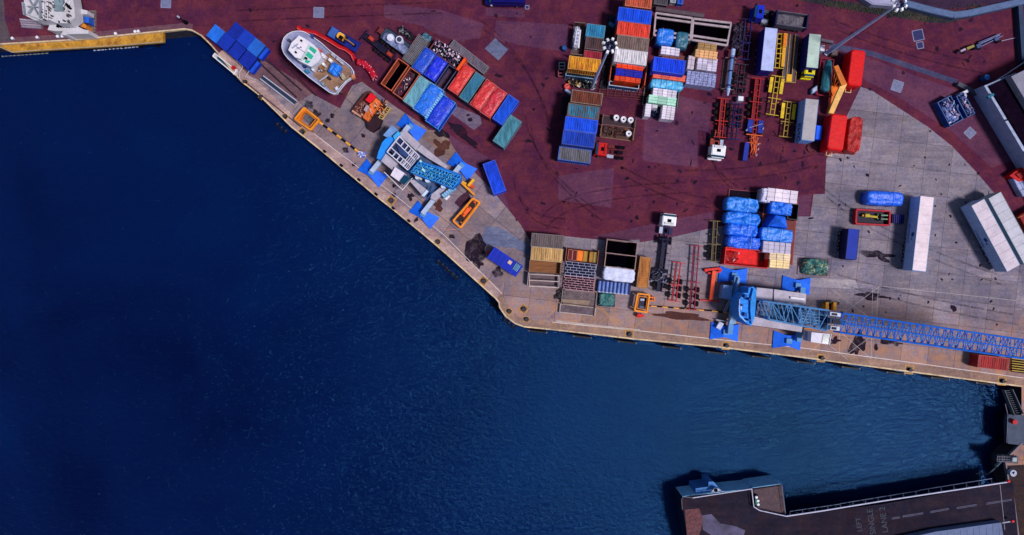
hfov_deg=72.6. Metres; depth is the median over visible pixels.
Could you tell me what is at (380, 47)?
chassis trailer
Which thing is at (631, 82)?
wrapped pack
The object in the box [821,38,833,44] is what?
kerb block
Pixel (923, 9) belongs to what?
boundary wall
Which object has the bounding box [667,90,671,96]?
wrapped pack
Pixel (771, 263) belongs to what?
wrapped pack
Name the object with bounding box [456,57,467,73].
skip door
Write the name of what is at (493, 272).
oil stain
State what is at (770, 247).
wrapped pack
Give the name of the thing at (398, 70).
shipping container
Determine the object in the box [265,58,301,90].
slip groove
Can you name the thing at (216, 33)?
storage bin
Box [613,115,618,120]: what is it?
reel drum
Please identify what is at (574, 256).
panel crate
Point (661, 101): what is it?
wrapped pack
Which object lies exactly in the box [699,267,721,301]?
lifting beam
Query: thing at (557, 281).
pole set
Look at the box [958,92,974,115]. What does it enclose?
rubbish heap
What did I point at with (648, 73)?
shipping container
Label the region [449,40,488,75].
shipping container
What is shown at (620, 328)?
painted line
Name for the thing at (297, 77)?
slip groove
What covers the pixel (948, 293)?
painted line
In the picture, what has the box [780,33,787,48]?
fuel box
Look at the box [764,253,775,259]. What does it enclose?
wrapped pack
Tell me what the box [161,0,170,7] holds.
access cover
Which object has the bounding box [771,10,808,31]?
tipper trailer
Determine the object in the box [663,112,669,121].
wrapped pack
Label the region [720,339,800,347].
painted line
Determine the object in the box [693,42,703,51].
timber pack
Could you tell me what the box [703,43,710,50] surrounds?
timber pack
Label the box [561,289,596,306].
flat rack
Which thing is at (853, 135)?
tarp bundle
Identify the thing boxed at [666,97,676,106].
wrapped pack
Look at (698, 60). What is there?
wrapped pack
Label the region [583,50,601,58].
shipping container
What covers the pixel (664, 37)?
tarp bundle
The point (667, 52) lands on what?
wrapped pack
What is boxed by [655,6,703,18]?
steel beam
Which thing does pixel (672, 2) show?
storage bin
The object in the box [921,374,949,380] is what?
quay fender
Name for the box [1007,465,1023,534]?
concrete patch
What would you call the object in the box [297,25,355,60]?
oil boom
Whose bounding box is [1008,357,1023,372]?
pallet frame
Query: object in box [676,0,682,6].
storage bin
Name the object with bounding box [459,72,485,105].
shipping container
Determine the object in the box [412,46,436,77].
shipping container
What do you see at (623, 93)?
steel rack
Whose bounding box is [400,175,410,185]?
cab window
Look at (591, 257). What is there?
panel crate
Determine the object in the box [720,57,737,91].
flat trailer
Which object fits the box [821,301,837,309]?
grab bucket
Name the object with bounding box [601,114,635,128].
flat rack
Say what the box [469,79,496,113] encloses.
shipping container
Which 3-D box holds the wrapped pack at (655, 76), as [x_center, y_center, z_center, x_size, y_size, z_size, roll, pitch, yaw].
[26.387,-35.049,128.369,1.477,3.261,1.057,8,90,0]
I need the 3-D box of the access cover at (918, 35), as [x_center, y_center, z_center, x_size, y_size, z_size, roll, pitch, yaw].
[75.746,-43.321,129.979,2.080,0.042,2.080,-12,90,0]
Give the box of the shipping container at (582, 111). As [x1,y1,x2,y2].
[566,103,599,119]
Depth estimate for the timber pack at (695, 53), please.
126.79 m
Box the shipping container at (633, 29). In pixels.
[614,21,650,38]
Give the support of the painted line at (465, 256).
on the concrete apron at (347, 124)
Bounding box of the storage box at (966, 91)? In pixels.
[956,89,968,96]
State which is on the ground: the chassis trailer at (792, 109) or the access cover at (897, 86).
the chassis trailer at (792, 109)
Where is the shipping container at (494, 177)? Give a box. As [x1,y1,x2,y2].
[483,160,505,195]
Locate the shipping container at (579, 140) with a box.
[561,130,595,150]
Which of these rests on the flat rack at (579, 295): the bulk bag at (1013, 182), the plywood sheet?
the plywood sheet
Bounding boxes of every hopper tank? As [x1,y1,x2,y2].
[819,114,846,155]
[841,50,864,92]
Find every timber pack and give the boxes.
[691,49,699,60]
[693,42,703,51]
[699,50,703,57]
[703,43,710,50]
[703,50,708,58]
[708,51,712,58]
[710,44,716,51]
[712,51,717,59]
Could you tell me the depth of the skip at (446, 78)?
129.73 m
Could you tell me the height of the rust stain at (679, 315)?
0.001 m
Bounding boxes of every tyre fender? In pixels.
[275,123,287,132]
[436,260,448,269]
[446,269,457,279]
[491,301,501,312]
[503,317,514,328]
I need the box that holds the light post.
[177,15,187,24]
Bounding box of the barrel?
[980,74,989,81]
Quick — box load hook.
[461,179,474,195]
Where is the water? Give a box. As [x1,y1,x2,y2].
[0,36,1005,534]
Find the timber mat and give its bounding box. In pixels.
[88,10,96,32]
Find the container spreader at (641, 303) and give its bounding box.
[632,293,654,317]
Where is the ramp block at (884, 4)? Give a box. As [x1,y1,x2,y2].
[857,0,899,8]
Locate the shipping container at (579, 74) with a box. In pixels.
[566,62,594,77]
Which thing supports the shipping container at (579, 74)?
on the ground
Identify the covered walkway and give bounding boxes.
[906,520,1009,534]
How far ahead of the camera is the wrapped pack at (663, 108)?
127.43 m
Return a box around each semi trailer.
[754,27,777,75]
[793,99,818,143]
[797,34,820,71]
[901,196,933,271]
[960,199,1019,271]
[978,192,1023,264]
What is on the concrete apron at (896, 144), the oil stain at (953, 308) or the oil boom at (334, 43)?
the oil stain at (953, 308)
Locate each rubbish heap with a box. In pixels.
[939,98,959,123]
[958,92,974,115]
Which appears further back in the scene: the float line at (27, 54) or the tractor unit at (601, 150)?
the float line at (27, 54)
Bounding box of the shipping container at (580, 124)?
[563,116,597,133]
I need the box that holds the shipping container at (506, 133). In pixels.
[493,114,521,149]
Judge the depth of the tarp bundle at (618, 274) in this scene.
127.41 m
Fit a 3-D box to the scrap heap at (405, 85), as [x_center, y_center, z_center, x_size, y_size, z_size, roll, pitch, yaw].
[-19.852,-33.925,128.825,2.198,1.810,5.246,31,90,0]
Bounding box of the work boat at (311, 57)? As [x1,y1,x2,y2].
[282,31,355,94]
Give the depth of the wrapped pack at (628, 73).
125.92 m
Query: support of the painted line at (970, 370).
on the concrete apron at (896, 144)
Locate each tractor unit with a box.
[593,140,627,159]
[657,213,677,247]
[707,130,725,160]
[749,3,773,25]
[797,70,816,80]
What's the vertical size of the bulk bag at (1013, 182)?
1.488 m
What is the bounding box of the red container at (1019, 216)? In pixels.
[1014,210,1023,232]
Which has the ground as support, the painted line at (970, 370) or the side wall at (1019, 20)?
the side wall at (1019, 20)
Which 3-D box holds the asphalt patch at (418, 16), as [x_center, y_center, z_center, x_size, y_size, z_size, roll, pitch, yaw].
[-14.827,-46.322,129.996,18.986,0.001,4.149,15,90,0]
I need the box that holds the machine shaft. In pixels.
[861,213,888,220]
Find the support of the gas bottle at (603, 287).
on the platform at (629, 287)
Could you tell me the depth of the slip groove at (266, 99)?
129.98 m
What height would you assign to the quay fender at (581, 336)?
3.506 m
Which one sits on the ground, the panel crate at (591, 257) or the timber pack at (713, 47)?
the timber pack at (713, 47)
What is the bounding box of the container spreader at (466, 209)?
[453,198,480,228]
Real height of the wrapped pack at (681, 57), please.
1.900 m
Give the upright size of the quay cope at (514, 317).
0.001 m
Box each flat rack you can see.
[527,272,559,287]
[529,260,561,274]
[559,304,595,315]
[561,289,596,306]
[564,247,598,264]
[570,22,585,56]
[599,124,634,141]
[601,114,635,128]
[607,61,647,88]
[642,87,678,109]
[724,189,765,249]
[758,201,797,264]
[852,209,890,225]
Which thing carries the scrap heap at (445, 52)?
in the skip at (437, 39)
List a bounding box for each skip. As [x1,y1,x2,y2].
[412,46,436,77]
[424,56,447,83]
[430,38,463,68]
[435,64,456,91]
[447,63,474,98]
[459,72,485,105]
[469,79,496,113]
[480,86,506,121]
[932,95,962,127]
[952,92,974,118]
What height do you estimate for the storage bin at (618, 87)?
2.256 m
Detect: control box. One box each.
[735,96,743,102]
[820,45,824,53]
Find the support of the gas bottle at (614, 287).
on the platform at (629, 287)
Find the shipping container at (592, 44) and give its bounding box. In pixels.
[583,36,603,51]
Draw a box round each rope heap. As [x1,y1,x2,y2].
[305,100,313,108]
[313,109,321,115]
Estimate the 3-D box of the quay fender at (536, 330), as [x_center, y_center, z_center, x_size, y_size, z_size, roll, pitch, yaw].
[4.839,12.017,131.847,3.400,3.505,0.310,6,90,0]
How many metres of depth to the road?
129.99 m
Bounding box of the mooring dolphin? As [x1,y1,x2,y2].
[996,404,1023,444]
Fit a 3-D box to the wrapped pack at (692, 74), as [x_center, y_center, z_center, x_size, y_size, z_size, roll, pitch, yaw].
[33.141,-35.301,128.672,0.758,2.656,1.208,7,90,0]
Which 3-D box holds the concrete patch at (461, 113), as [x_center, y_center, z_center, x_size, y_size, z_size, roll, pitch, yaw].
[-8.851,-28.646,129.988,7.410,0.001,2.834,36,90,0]
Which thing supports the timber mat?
on the ground
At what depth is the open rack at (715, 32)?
128.19 m
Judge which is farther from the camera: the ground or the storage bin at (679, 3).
the ground
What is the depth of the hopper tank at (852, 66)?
126.10 m
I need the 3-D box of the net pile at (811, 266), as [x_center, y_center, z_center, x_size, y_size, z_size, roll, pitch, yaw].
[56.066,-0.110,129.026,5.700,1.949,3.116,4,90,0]
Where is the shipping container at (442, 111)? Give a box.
[425,94,456,131]
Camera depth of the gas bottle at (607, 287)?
128.92 m
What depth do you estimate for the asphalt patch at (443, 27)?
130.00 m
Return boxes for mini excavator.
[336,32,355,46]
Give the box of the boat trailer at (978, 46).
[958,33,1001,53]
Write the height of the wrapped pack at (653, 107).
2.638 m
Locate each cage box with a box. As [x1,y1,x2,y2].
[558,69,563,76]
[559,62,564,69]
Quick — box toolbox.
[810,86,816,94]
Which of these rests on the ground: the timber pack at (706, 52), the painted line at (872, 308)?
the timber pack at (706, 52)
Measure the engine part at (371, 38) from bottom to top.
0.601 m
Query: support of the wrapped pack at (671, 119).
on the asphalt patch at (699, 118)
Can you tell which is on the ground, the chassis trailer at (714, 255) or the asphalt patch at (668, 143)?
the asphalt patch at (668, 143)
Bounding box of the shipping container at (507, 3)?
[485,0,524,7]
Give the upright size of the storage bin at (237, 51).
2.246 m
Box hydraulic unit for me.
[753,494,759,506]
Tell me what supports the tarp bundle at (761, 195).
on the ground
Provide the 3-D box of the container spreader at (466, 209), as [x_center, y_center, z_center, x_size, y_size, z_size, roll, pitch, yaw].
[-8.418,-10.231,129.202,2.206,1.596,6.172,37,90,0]
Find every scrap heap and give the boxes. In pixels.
[396,26,414,40]
[396,72,415,96]
[432,40,461,66]
[554,288,564,299]
[567,78,596,89]
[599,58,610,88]
[602,125,625,137]
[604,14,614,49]
[649,269,666,285]
[651,108,659,117]
[722,251,738,262]
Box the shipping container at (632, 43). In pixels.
[614,34,648,51]
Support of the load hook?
attached to the harbour crane at (406, 162)
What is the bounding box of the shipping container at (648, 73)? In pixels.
[647,62,651,78]
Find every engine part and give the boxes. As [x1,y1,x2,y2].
[368,35,374,42]
[386,51,393,57]
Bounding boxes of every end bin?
[246,61,261,74]
[259,48,270,60]
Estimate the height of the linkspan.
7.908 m
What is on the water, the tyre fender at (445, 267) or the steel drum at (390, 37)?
the tyre fender at (445, 267)
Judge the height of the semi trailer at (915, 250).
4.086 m
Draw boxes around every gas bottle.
[597,281,601,291]
[601,281,605,292]
[605,281,608,292]
[608,282,612,292]
[612,282,616,293]
[616,283,620,293]
[620,283,624,294]
[624,283,627,294]
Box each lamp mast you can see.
[590,37,617,89]
[824,0,907,55]
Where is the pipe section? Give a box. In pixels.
[726,49,735,95]
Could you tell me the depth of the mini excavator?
127.72 m
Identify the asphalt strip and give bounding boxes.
[829,44,957,83]
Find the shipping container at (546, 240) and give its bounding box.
[530,233,563,248]
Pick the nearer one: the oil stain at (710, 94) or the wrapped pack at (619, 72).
the wrapped pack at (619, 72)
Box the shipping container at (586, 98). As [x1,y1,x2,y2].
[570,89,602,107]
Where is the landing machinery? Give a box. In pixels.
[976,453,1017,476]
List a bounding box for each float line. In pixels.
[1,52,47,56]
[93,46,137,50]
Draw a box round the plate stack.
[20,19,43,29]
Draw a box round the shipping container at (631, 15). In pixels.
[615,7,651,24]
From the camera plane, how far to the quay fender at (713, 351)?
130.48 m
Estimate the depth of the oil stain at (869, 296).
129.98 m
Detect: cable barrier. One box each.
[319,122,357,151]
[651,305,728,313]
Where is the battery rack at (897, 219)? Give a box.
[890,214,904,223]
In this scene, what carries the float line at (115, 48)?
on the water
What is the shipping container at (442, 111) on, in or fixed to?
on the ground
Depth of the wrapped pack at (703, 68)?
127.22 m
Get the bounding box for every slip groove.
[247,83,283,113]
[260,63,296,97]
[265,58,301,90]
[280,59,315,95]
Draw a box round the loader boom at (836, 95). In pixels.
[826,65,846,113]
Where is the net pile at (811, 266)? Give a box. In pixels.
[797,258,828,275]
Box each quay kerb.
[0,28,1021,386]
[1003,443,1022,534]
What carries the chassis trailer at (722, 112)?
on the ground
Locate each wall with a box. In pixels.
[901,0,1023,20]
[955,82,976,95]
[1014,5,1023,67]
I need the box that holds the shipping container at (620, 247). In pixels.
[603,239,637,256]
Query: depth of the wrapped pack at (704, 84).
127.37 m
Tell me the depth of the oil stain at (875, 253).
129.98 m
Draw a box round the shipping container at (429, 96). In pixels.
[413,82,445,117]
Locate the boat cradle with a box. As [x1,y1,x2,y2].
[815,58,833,96]
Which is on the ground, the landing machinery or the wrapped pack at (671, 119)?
the landing machinery
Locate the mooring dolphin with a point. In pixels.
(1013, 429)
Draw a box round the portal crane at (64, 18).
[22,0,97,40]
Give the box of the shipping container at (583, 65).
[567,55,600,75]
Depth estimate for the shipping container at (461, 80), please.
127.31 m
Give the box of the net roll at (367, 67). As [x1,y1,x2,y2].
[357,58,377,80]
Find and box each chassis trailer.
[360,29,397,62]
[652,238,671,291]
[667,262,684,301]
[684,245,702,309]
[705,220,721,261]
[713,98,729,137]
[727,103,743,139]
[732,63,747,95]
[737,18,752,59]
[746,78,764,119]
[766,75,784,115]
[774,33,785,68]
[779,101,795,137]
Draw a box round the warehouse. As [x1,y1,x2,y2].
[973,70,1023,168]
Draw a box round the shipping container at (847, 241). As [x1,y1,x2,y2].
[837,228,859,259]
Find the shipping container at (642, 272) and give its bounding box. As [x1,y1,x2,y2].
[634,256,651,288]
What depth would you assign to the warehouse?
125.59 m
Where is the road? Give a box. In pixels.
[899,0,1009,8]
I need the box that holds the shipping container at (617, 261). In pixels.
[602,252,636,269]
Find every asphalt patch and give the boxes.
[384,4,483,39]
[424,16,471,42]
[424,120,509,210]
[486,8,524,17]
[494,21,567,51]
[558,168,613,207]
[592,212,715,240]
[634,96,711,131]
[642,120,697,167]
[797,194,811,216]
[838,50,1010,167]
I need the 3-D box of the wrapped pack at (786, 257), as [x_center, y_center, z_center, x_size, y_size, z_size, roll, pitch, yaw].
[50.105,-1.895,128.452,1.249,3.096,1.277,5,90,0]
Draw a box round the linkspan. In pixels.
[675,474,1017,534]
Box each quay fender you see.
[528,329,546,333]
[572,334,591,338]
[616,339,636,343]
[659,344,680,349]
[703,349,725,354]
[746,353,770,358]
[790,359,815,364]
[834,364,859,369]
[877,369,904,374]
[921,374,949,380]
[964,379,994,385]
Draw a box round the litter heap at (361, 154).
[358,150,365,157]
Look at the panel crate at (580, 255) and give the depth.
128.30 m
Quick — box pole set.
[529,274,558,287]
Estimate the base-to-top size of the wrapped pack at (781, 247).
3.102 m
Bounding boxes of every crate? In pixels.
[294,107,322,131]
[562,275,595,291]
[564,261,596,277]
[567,249,572,259]
[572,250,576,260]
[576,250,583,260]
[583,251,587,261]
[588,252,593,262]
[593,252,596,262]
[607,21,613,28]
[828,50,837,57]
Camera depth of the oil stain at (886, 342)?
129.98 m
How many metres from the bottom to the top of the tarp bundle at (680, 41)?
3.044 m
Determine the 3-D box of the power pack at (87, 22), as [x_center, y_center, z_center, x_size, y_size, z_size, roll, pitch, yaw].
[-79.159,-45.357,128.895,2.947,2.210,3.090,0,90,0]
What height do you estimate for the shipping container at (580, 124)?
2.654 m
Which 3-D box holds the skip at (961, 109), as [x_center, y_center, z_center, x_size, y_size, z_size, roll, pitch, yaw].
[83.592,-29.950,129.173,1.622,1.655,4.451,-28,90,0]
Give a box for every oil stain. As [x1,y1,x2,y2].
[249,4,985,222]
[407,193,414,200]
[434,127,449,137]
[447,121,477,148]
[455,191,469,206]
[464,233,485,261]
[472,258,483,268]
[491,266,502,275]
[830,336,841,343]
[837,130,999,341]
[848,329,865,355]
[855,292,889,300]
[861,250,895,262]
[880,337,902,345]
[950,305,956,311]
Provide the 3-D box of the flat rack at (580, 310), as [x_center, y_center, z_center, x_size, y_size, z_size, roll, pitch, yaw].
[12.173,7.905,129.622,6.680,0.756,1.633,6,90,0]
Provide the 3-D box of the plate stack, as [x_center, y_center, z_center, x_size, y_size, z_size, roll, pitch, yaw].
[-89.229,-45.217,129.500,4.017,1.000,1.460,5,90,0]
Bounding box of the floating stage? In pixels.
[0,33,164,52]
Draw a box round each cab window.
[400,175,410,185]
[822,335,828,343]
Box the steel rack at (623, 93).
[598,88,649,100]
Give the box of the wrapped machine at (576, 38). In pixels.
[572,26,580,49]
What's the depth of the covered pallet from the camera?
129.04 m
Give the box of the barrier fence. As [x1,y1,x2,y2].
[990,62,1023,82]
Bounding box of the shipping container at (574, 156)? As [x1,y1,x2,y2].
[557,146,591,165]
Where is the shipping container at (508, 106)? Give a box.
[492,94,518,126]
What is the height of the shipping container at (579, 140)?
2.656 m
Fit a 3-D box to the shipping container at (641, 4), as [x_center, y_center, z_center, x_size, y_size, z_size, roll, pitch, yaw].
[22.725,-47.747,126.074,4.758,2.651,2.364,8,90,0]
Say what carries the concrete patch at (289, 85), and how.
on the ground
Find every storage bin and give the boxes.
[206,24,224,43]
[217,33,235,51]
[227,22,244,42]
[227,41,246,60]
[237,29,255,48]
[238,50,260,69]
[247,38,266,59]
[564,70,593,81]
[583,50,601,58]
[607,81,638,91]
[652,0,667,7]
[669,0,675,5]
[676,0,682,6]
[783,204,798,220]
[815,125,821,141]
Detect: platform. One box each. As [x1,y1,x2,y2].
[596,279,630,294]
[715,319,727,329]
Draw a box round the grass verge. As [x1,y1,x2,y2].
[800,0,1011,22]
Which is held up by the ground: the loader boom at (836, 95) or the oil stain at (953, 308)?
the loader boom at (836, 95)
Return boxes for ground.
[0,0,1023,481]
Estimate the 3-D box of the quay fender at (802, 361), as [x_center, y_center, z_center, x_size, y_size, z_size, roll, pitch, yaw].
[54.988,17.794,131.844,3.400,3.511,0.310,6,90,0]
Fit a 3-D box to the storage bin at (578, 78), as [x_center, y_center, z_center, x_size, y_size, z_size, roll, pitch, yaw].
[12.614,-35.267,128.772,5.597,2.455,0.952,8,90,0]
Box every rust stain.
[433,139,449,156]
[433,199,442,211]
[651,311,708,320]
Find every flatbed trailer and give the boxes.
[327,26,360,52]
[781,34,798,82]
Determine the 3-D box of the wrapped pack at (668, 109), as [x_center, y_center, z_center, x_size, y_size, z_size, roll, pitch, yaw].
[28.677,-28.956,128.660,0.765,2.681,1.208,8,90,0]
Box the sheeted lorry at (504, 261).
[486,247,522,276]
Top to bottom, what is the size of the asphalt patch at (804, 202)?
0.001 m
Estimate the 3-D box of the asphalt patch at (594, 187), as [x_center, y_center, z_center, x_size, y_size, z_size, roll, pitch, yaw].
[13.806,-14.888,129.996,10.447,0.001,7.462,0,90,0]
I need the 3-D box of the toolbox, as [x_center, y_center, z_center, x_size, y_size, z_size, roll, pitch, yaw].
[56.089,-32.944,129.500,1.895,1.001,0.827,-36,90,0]
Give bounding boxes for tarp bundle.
[382,33,407,53]
[422,32,431,42]
[601,266,634,282]
[647,78,683,93]
[653,28,673,48]
[672,32,688,52]
[721,211,760,225]
[722,197,758,212]
[723,223,757,237]
[723,235,760,249]
[755,227,792,242]
[756,188,769,203]
[765,202,792,216]
[842,117,862,153]
[860,190,903,206]
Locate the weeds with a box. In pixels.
[824,1,982,23]
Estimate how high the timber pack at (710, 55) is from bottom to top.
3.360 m
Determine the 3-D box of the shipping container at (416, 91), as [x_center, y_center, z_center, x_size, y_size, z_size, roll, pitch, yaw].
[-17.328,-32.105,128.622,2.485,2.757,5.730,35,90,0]
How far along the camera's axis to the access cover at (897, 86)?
129.98 m
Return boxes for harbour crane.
[358,113,476,228]
[710,266,1023,359]
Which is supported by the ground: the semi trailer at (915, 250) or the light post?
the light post
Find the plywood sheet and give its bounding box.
[560,299,594,306]
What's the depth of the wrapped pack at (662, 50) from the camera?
127.47 m
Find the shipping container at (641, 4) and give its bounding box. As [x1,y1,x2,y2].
[623,0,651,10]
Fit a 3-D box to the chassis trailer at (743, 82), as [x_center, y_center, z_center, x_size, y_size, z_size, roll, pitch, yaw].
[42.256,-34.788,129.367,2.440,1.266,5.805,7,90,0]
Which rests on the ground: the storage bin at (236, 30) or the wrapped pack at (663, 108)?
the storage bin at (236, 30)
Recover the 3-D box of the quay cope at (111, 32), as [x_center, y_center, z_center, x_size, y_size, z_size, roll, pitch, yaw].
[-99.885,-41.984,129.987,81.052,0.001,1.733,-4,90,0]
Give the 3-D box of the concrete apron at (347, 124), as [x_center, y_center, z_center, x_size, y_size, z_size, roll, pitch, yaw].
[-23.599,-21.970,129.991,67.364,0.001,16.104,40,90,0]
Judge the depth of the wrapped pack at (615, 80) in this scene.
126.80 m
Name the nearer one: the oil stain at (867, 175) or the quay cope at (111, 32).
the oil stain at (867, 175)
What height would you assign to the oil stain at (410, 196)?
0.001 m
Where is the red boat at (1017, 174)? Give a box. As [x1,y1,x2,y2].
[1004,167,1023,181]
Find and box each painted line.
[314,134,396,196]
[444,235,501,293]
[554,322,635,330]
[556,320,599,326]
[600,325,639,330]
[643,331,719,339]
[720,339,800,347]
[805,348,919,363]
[871,293,872,351]
[882,286,1015,300]
[920,363,1021,377]
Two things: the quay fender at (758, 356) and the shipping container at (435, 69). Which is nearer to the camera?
the shipping container at (435, 69)
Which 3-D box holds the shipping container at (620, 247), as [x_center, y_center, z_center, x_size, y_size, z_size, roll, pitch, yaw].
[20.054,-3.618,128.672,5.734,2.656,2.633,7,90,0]
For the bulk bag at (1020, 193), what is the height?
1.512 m
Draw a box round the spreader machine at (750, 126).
[742,118,763,160]
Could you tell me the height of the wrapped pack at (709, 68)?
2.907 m
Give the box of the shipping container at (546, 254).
[530,246,562,262]
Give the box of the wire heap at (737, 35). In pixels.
[730,22,747,53]
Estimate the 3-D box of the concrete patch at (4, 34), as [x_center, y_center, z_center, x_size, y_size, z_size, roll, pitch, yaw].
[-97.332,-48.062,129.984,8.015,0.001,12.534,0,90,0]
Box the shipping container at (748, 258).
[720,247,768,268]
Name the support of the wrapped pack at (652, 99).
on the flat rack at (649, 91)
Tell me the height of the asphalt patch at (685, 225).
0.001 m
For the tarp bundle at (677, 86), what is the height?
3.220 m
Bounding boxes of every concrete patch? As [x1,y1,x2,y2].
[0,0,11,41]
[244,60,311,103]
[422,129,455,159]
[452,107,481,129]
[482,226,530,254]
[485,38,507,59]
[803,277,857,288]
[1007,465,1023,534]
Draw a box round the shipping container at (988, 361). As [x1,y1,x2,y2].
[968,353,1009,370]
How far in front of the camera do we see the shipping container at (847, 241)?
126.60 m
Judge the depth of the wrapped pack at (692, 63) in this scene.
127.12 m
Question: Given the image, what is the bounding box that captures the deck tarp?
[328,62,342,77]
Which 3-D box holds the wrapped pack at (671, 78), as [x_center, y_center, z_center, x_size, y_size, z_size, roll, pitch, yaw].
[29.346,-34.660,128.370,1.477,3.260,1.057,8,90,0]
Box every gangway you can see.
[260,75,297,105]
[1001,388,1023,415]
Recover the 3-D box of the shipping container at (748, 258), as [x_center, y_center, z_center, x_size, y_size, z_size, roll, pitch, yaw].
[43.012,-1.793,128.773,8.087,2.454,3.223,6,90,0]
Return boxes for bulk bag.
[1008,179,1021,184]
[1011,181,1023,190]
[1015,188,1023,196]
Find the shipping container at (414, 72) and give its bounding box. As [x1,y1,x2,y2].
[392,67,420,100]
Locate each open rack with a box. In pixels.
[650,12,692,42]
[688,18,731,50]
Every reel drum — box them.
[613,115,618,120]
[620,116,625,122]
[625,131,631,136]
[627,117,633,123]
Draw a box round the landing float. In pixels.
[212,53,237,75]
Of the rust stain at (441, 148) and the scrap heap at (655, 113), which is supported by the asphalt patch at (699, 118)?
the scrap heap at (655, 113)
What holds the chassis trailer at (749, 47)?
on the ground
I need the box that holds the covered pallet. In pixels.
[598,292,614,306]
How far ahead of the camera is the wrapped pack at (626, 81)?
126.50 m
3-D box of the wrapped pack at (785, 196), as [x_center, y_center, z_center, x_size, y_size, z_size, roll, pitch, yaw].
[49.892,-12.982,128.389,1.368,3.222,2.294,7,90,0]
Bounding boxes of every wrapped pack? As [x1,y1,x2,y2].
[612,68,624,79]
[612,76,619,84]
[613,63,621,72]
[617,76,624,85]
[622,77,629,86]
[624,69,633,77]
[627,78,635,86]
[632,78,640,87]
[633,70,642,78]
[642,110,650,119]
[643,104,651,111]
[646,94,657,104]
[649,74,660,81]
[651,88,657,94]
[651,104,657,110]
[656,96,666,106]
[657,88,662,95]
[658,46,665,56]
[658,112,665,121]
[660,75,668,79]
[660,105,666,112]
[662,89,666,96]
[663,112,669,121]
[664,47,670,55]
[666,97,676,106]
[666,106,670,112]
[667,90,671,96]
[667,113,674,122]
[669,47,674,56]
[669,76,676,80]
[671,90,676,97]
[674,48,679,56]
[677,55,685,59]
[677,76,685,82]
[683,77,690,87]
[684,56,691,72]
[684,71,690,77]
[687,78,694,87]
[689,56,694,70]
[690,71,695,77]
[691,78,698,88]
[693,63,701,71]
[694,58,702,65]
[695,79,702,88]
[699,79,706,89]
[700,64,706,72]
[703,80,711,89]
[704,64,711,72]
[707,81,715,90]
[710,65,716,73]
[757,241,768,252]
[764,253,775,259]
[766,188,774,201]
[767,242,773,252]
[768,259,775,267]
[772,189,782,201]
[773,242,779,252]
[776,253,782,259]
[776,260,782,267]
[779,243,784,253]
[779,261,789,268]
[782,190,789,202]
[783,253,789,260]
[784,243,790,253]
[789,190,797,203]
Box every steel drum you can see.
[387,34,394,41]
[396,36,403,43]
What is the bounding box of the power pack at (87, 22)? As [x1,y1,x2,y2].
[79,17,93,31]
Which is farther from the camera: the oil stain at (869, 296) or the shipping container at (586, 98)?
the oil stain at (869, 296)
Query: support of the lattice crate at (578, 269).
on the concrete apron at (896, 144)
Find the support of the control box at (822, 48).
on the ground
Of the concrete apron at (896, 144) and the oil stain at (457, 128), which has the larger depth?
the concrete apron at (896, 144)
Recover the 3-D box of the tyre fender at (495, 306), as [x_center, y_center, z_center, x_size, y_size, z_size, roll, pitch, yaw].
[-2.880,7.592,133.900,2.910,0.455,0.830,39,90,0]
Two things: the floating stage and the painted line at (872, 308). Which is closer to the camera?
the painted line at (872, 308)
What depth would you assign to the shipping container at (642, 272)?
127.75 m
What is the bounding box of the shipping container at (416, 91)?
[403,75,431,108]
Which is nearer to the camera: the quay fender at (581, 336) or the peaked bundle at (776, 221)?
the peaked bundle at (776, 221)
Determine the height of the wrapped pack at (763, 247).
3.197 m
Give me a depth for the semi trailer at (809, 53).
125.99 m
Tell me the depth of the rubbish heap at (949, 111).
128.75 m
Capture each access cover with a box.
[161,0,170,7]
[313,7,323,17]
[891,79,903,92]
[911,29,924,41]
[916,41,923,48]
[964,127,975,138]
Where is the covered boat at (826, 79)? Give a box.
[821,60,831,91]
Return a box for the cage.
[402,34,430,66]
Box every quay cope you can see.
[0,23,192,42]
[219,49,501,297]
[497,294,1022,385]
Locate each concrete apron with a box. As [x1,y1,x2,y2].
[252,77,530,288]
[497,87,1023,465]
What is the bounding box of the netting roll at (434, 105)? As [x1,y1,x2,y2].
[424,93,442,118]
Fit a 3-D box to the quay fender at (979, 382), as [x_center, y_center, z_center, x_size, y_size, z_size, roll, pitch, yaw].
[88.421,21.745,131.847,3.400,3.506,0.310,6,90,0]
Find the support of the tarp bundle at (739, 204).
on the flat rack at (742, 194)
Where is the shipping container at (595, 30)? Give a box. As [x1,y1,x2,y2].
[584,23,605,40]
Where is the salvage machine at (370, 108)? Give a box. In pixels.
[352,91,391,132]
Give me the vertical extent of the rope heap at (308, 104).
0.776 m
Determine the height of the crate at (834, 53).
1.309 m
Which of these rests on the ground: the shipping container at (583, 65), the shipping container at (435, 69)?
the shipping container at (435, 69)
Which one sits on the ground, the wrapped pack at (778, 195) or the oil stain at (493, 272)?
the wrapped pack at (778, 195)
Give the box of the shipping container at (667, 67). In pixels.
[650,56,685,77]
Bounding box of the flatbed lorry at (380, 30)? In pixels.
[376,26,411,55]
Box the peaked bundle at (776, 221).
[761,215,786,228]
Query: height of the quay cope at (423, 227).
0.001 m
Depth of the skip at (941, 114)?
128.99 m
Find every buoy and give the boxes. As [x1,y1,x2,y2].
[563,83,569,89]
[826,83,834,94]
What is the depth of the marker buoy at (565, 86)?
129.10 m
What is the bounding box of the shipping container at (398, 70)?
[381,58,409,93]
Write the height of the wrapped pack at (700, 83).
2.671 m
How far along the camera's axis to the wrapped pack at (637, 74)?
125.94 m
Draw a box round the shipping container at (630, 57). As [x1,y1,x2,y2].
[612,48,647,69]
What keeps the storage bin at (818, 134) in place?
on the ground
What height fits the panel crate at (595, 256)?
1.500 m

